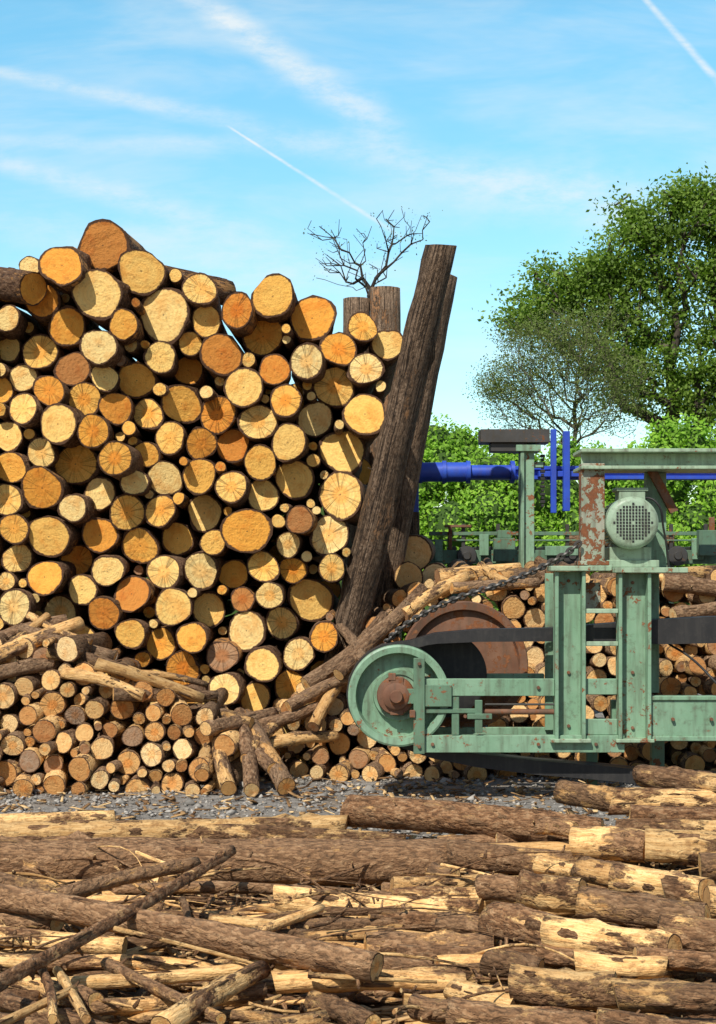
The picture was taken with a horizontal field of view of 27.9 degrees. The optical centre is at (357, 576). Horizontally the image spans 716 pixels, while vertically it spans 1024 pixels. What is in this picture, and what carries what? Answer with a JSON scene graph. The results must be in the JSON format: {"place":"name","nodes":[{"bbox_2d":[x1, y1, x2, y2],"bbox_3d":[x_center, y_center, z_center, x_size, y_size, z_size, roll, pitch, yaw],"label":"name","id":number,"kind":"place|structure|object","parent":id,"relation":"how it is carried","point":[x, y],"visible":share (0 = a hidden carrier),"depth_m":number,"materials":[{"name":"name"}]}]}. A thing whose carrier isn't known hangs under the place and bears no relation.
{"place":"outdoors","nodes":[
{"label":"outdoors","id":0,"kind":"place"},
{"bbox_2d":[0,694,714,1023],"bbox_3d":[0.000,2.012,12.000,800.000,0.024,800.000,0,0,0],"label":"ground","id":1,"kind":"structure","parent":0,"point":[295,801],"depth_m":13.02,"materials":[{"name":"grey gravel"}]},
{"bbox_2d":[0,612,295,797],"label":"thin log pile","id":2,"kind":"object","parent":1,"relation":"on","point":[225,749],"visible":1,"depth_m":13.78,"materials":[{"name":"brown wood"}]},
{"bbox_2d":[0,219,402,763],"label":"log pile","id":3,"kind":"object","parent":1,"relation":"on","point":[189,458],"visible":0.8,"depth_m":15.76,"materials":[{"name":"brown wood"}]},
{"bbox_2d":[0,771,634,838],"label":"gravel","id":4,"kind":"structure","parent":1,"relation":"on","point":[368,788],"depth_m":13.02,"materials":[{"name":"grey gravel"}]},
{"bbox_2d":[341,297,369,588],"bbox_3d":[-0.022,-1.216,22.998,0.504,6.449,0.515,0,0,0],"label":"wooden post","id":5,"kind":"object","parent":1,"relation":"on","point":[352,305],"visible":0.09,"depth_m":22.82,"materials":[{"name":"brown wood"}]},
{"bbox_2d":[0,764,715,1023],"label":"foreground log heap","id":6,"kind":"object","parent":1,"relation":"on","point":[508,940],"visible":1,"depth_m":7.38,"materials":[{"name":"brown wood"}]},
{"bbox_2d":[0,768,715,1023],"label":"bark debris","id":7,"kind":"object","parent":1,"relation":"on","point":[386,1015],"visible":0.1,"depth_m":12.35,"materials":[{"name":"brown wood"}]},
{"bbox_2d":[303,206,442,298],"bbox_3d":[0.235,-2.125,24.532,2.382,8.286,1.140,0,0,0],"label":"bare tree","id":8,"kind":"object","parent":1,"relation":"on","point":[367,286],"visible":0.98,"depth_m":24.41,"materials":[{"name":"brown plant"}]},
{"bbox_2d":[301,244,456,759],"bbox_3d":[0.187,-0.671,15.582,1.792,5.786,0.475,0,0,15],"label":"leaning log post","id":9,"kind":"object","parent":1,"relation":"on","point":[415,361],"visible":0.74,"depth_m":15.38,"materials":[{"name":"brown wood"}]},
{"bbox_2d":[370,286,401,638],"bbox_3d":[0.433,-1.298,23.000,0.533,6.623,0.552,0,0,0],"label":"wooden post","id":10,"kind":"object","parent":1,"relation":"on","point":[385,311],"visible":0.12,"depth_m":22.79,"materials":[{"name":"brown wood"}]},
{"bbox_2d":[348,274,456,751],"bbox_3d":[0.481,-0.682,16.683,1.336,5.690,0.439,0,0,3],"label":"leaning log post","id":11,"kind":"object","parent":1,"relation":"on","point":[397,546],"visible":0.27,"depth_m":16.53,"materials":[{"name":"brown wood"}]},
{"bbox_2d":[409,512,419,534],"bbox_3d":[0.670,0.608,17.498,0.161,2.789,0.159,0,0,0],"label":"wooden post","id":12,"kind":"object","parent":1,"relation":"on","point":[415,526],"visible":0.09,"depth_m":17.43,"materials":[{"name":"brown wood"}]},
{"bbox_2d":[146,412,715,639],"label":"hedge","id":13,"kind":"object","parent":1,"relation":"on","point":[482,505],"visible":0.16,"depth_m":36.88,"materials":[{"name":"green plant"}]},
{"bbox_2d":[258,534,715,781],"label":"cordwood pile","id":14,"kind":"object","parent":1,"relation":"on","point":[321,690],"visible":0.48,"depth_m":15.19,"materials":[{"name":"brown wood"}]},
{"bbox_2d":[478,429,549,567],"bbox_3d":[1.874,0.128,17.390,0.828,3.783,0.377,0,0,0],"label":"conveyor support post","id":15,"kind":"object","parent":1,"relation":"on","point":[525,445],"visible":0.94,"depth_m":17.26,"materials":[{"name":"green metal"}]},
{"bbox_2d":[346,448,715,785],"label":"sawmill belt conveyor","id":16,"kind":"object","parent":1,"relation":"on","point":[455,667],"visible":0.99,"depth_m":12.90,"materials":[{"name":"green metal"}]},
{"bbox_2d":[414,429,715,512],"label":"blue steel gantry","id":17,"kind":"object","parent":1,"relation":"on","point":[445,472],"visible":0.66,"depth_m":18.50,"materials":[{"name":"metal"}]},
{"bbox_2d":[461,293,669,465],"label":"leafy tree","id":18,"kind":"object","parent":1,"relation":"on","point":[495,387],"visible":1,"depth_m":45.67,"materials":[{"name":"green plant"}]},
{"bbox_2d":[429,517,715,602],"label":"roller conveyor","id":19,"kind":"object","parent":1,"relation":"on","point":[503,549],"visible":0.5,"depth_m":19.90,"materials":[{"name":"green metal"}]},
{"bbox_2d":[472,161,715,565],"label":"broadleaf tree","id":20,"kind":"object","parent":1,"relation":"on","point":[642,229],"visible":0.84,"depth_m":49.39,"materials":[{"name":"green plant"}]},
{"bbox_2d":[0,0,715,506],"label":"sky","id":21,"kind":"structure","parent":0,"point":[213,133],"materials":[{"name":"blue"}]}
]}

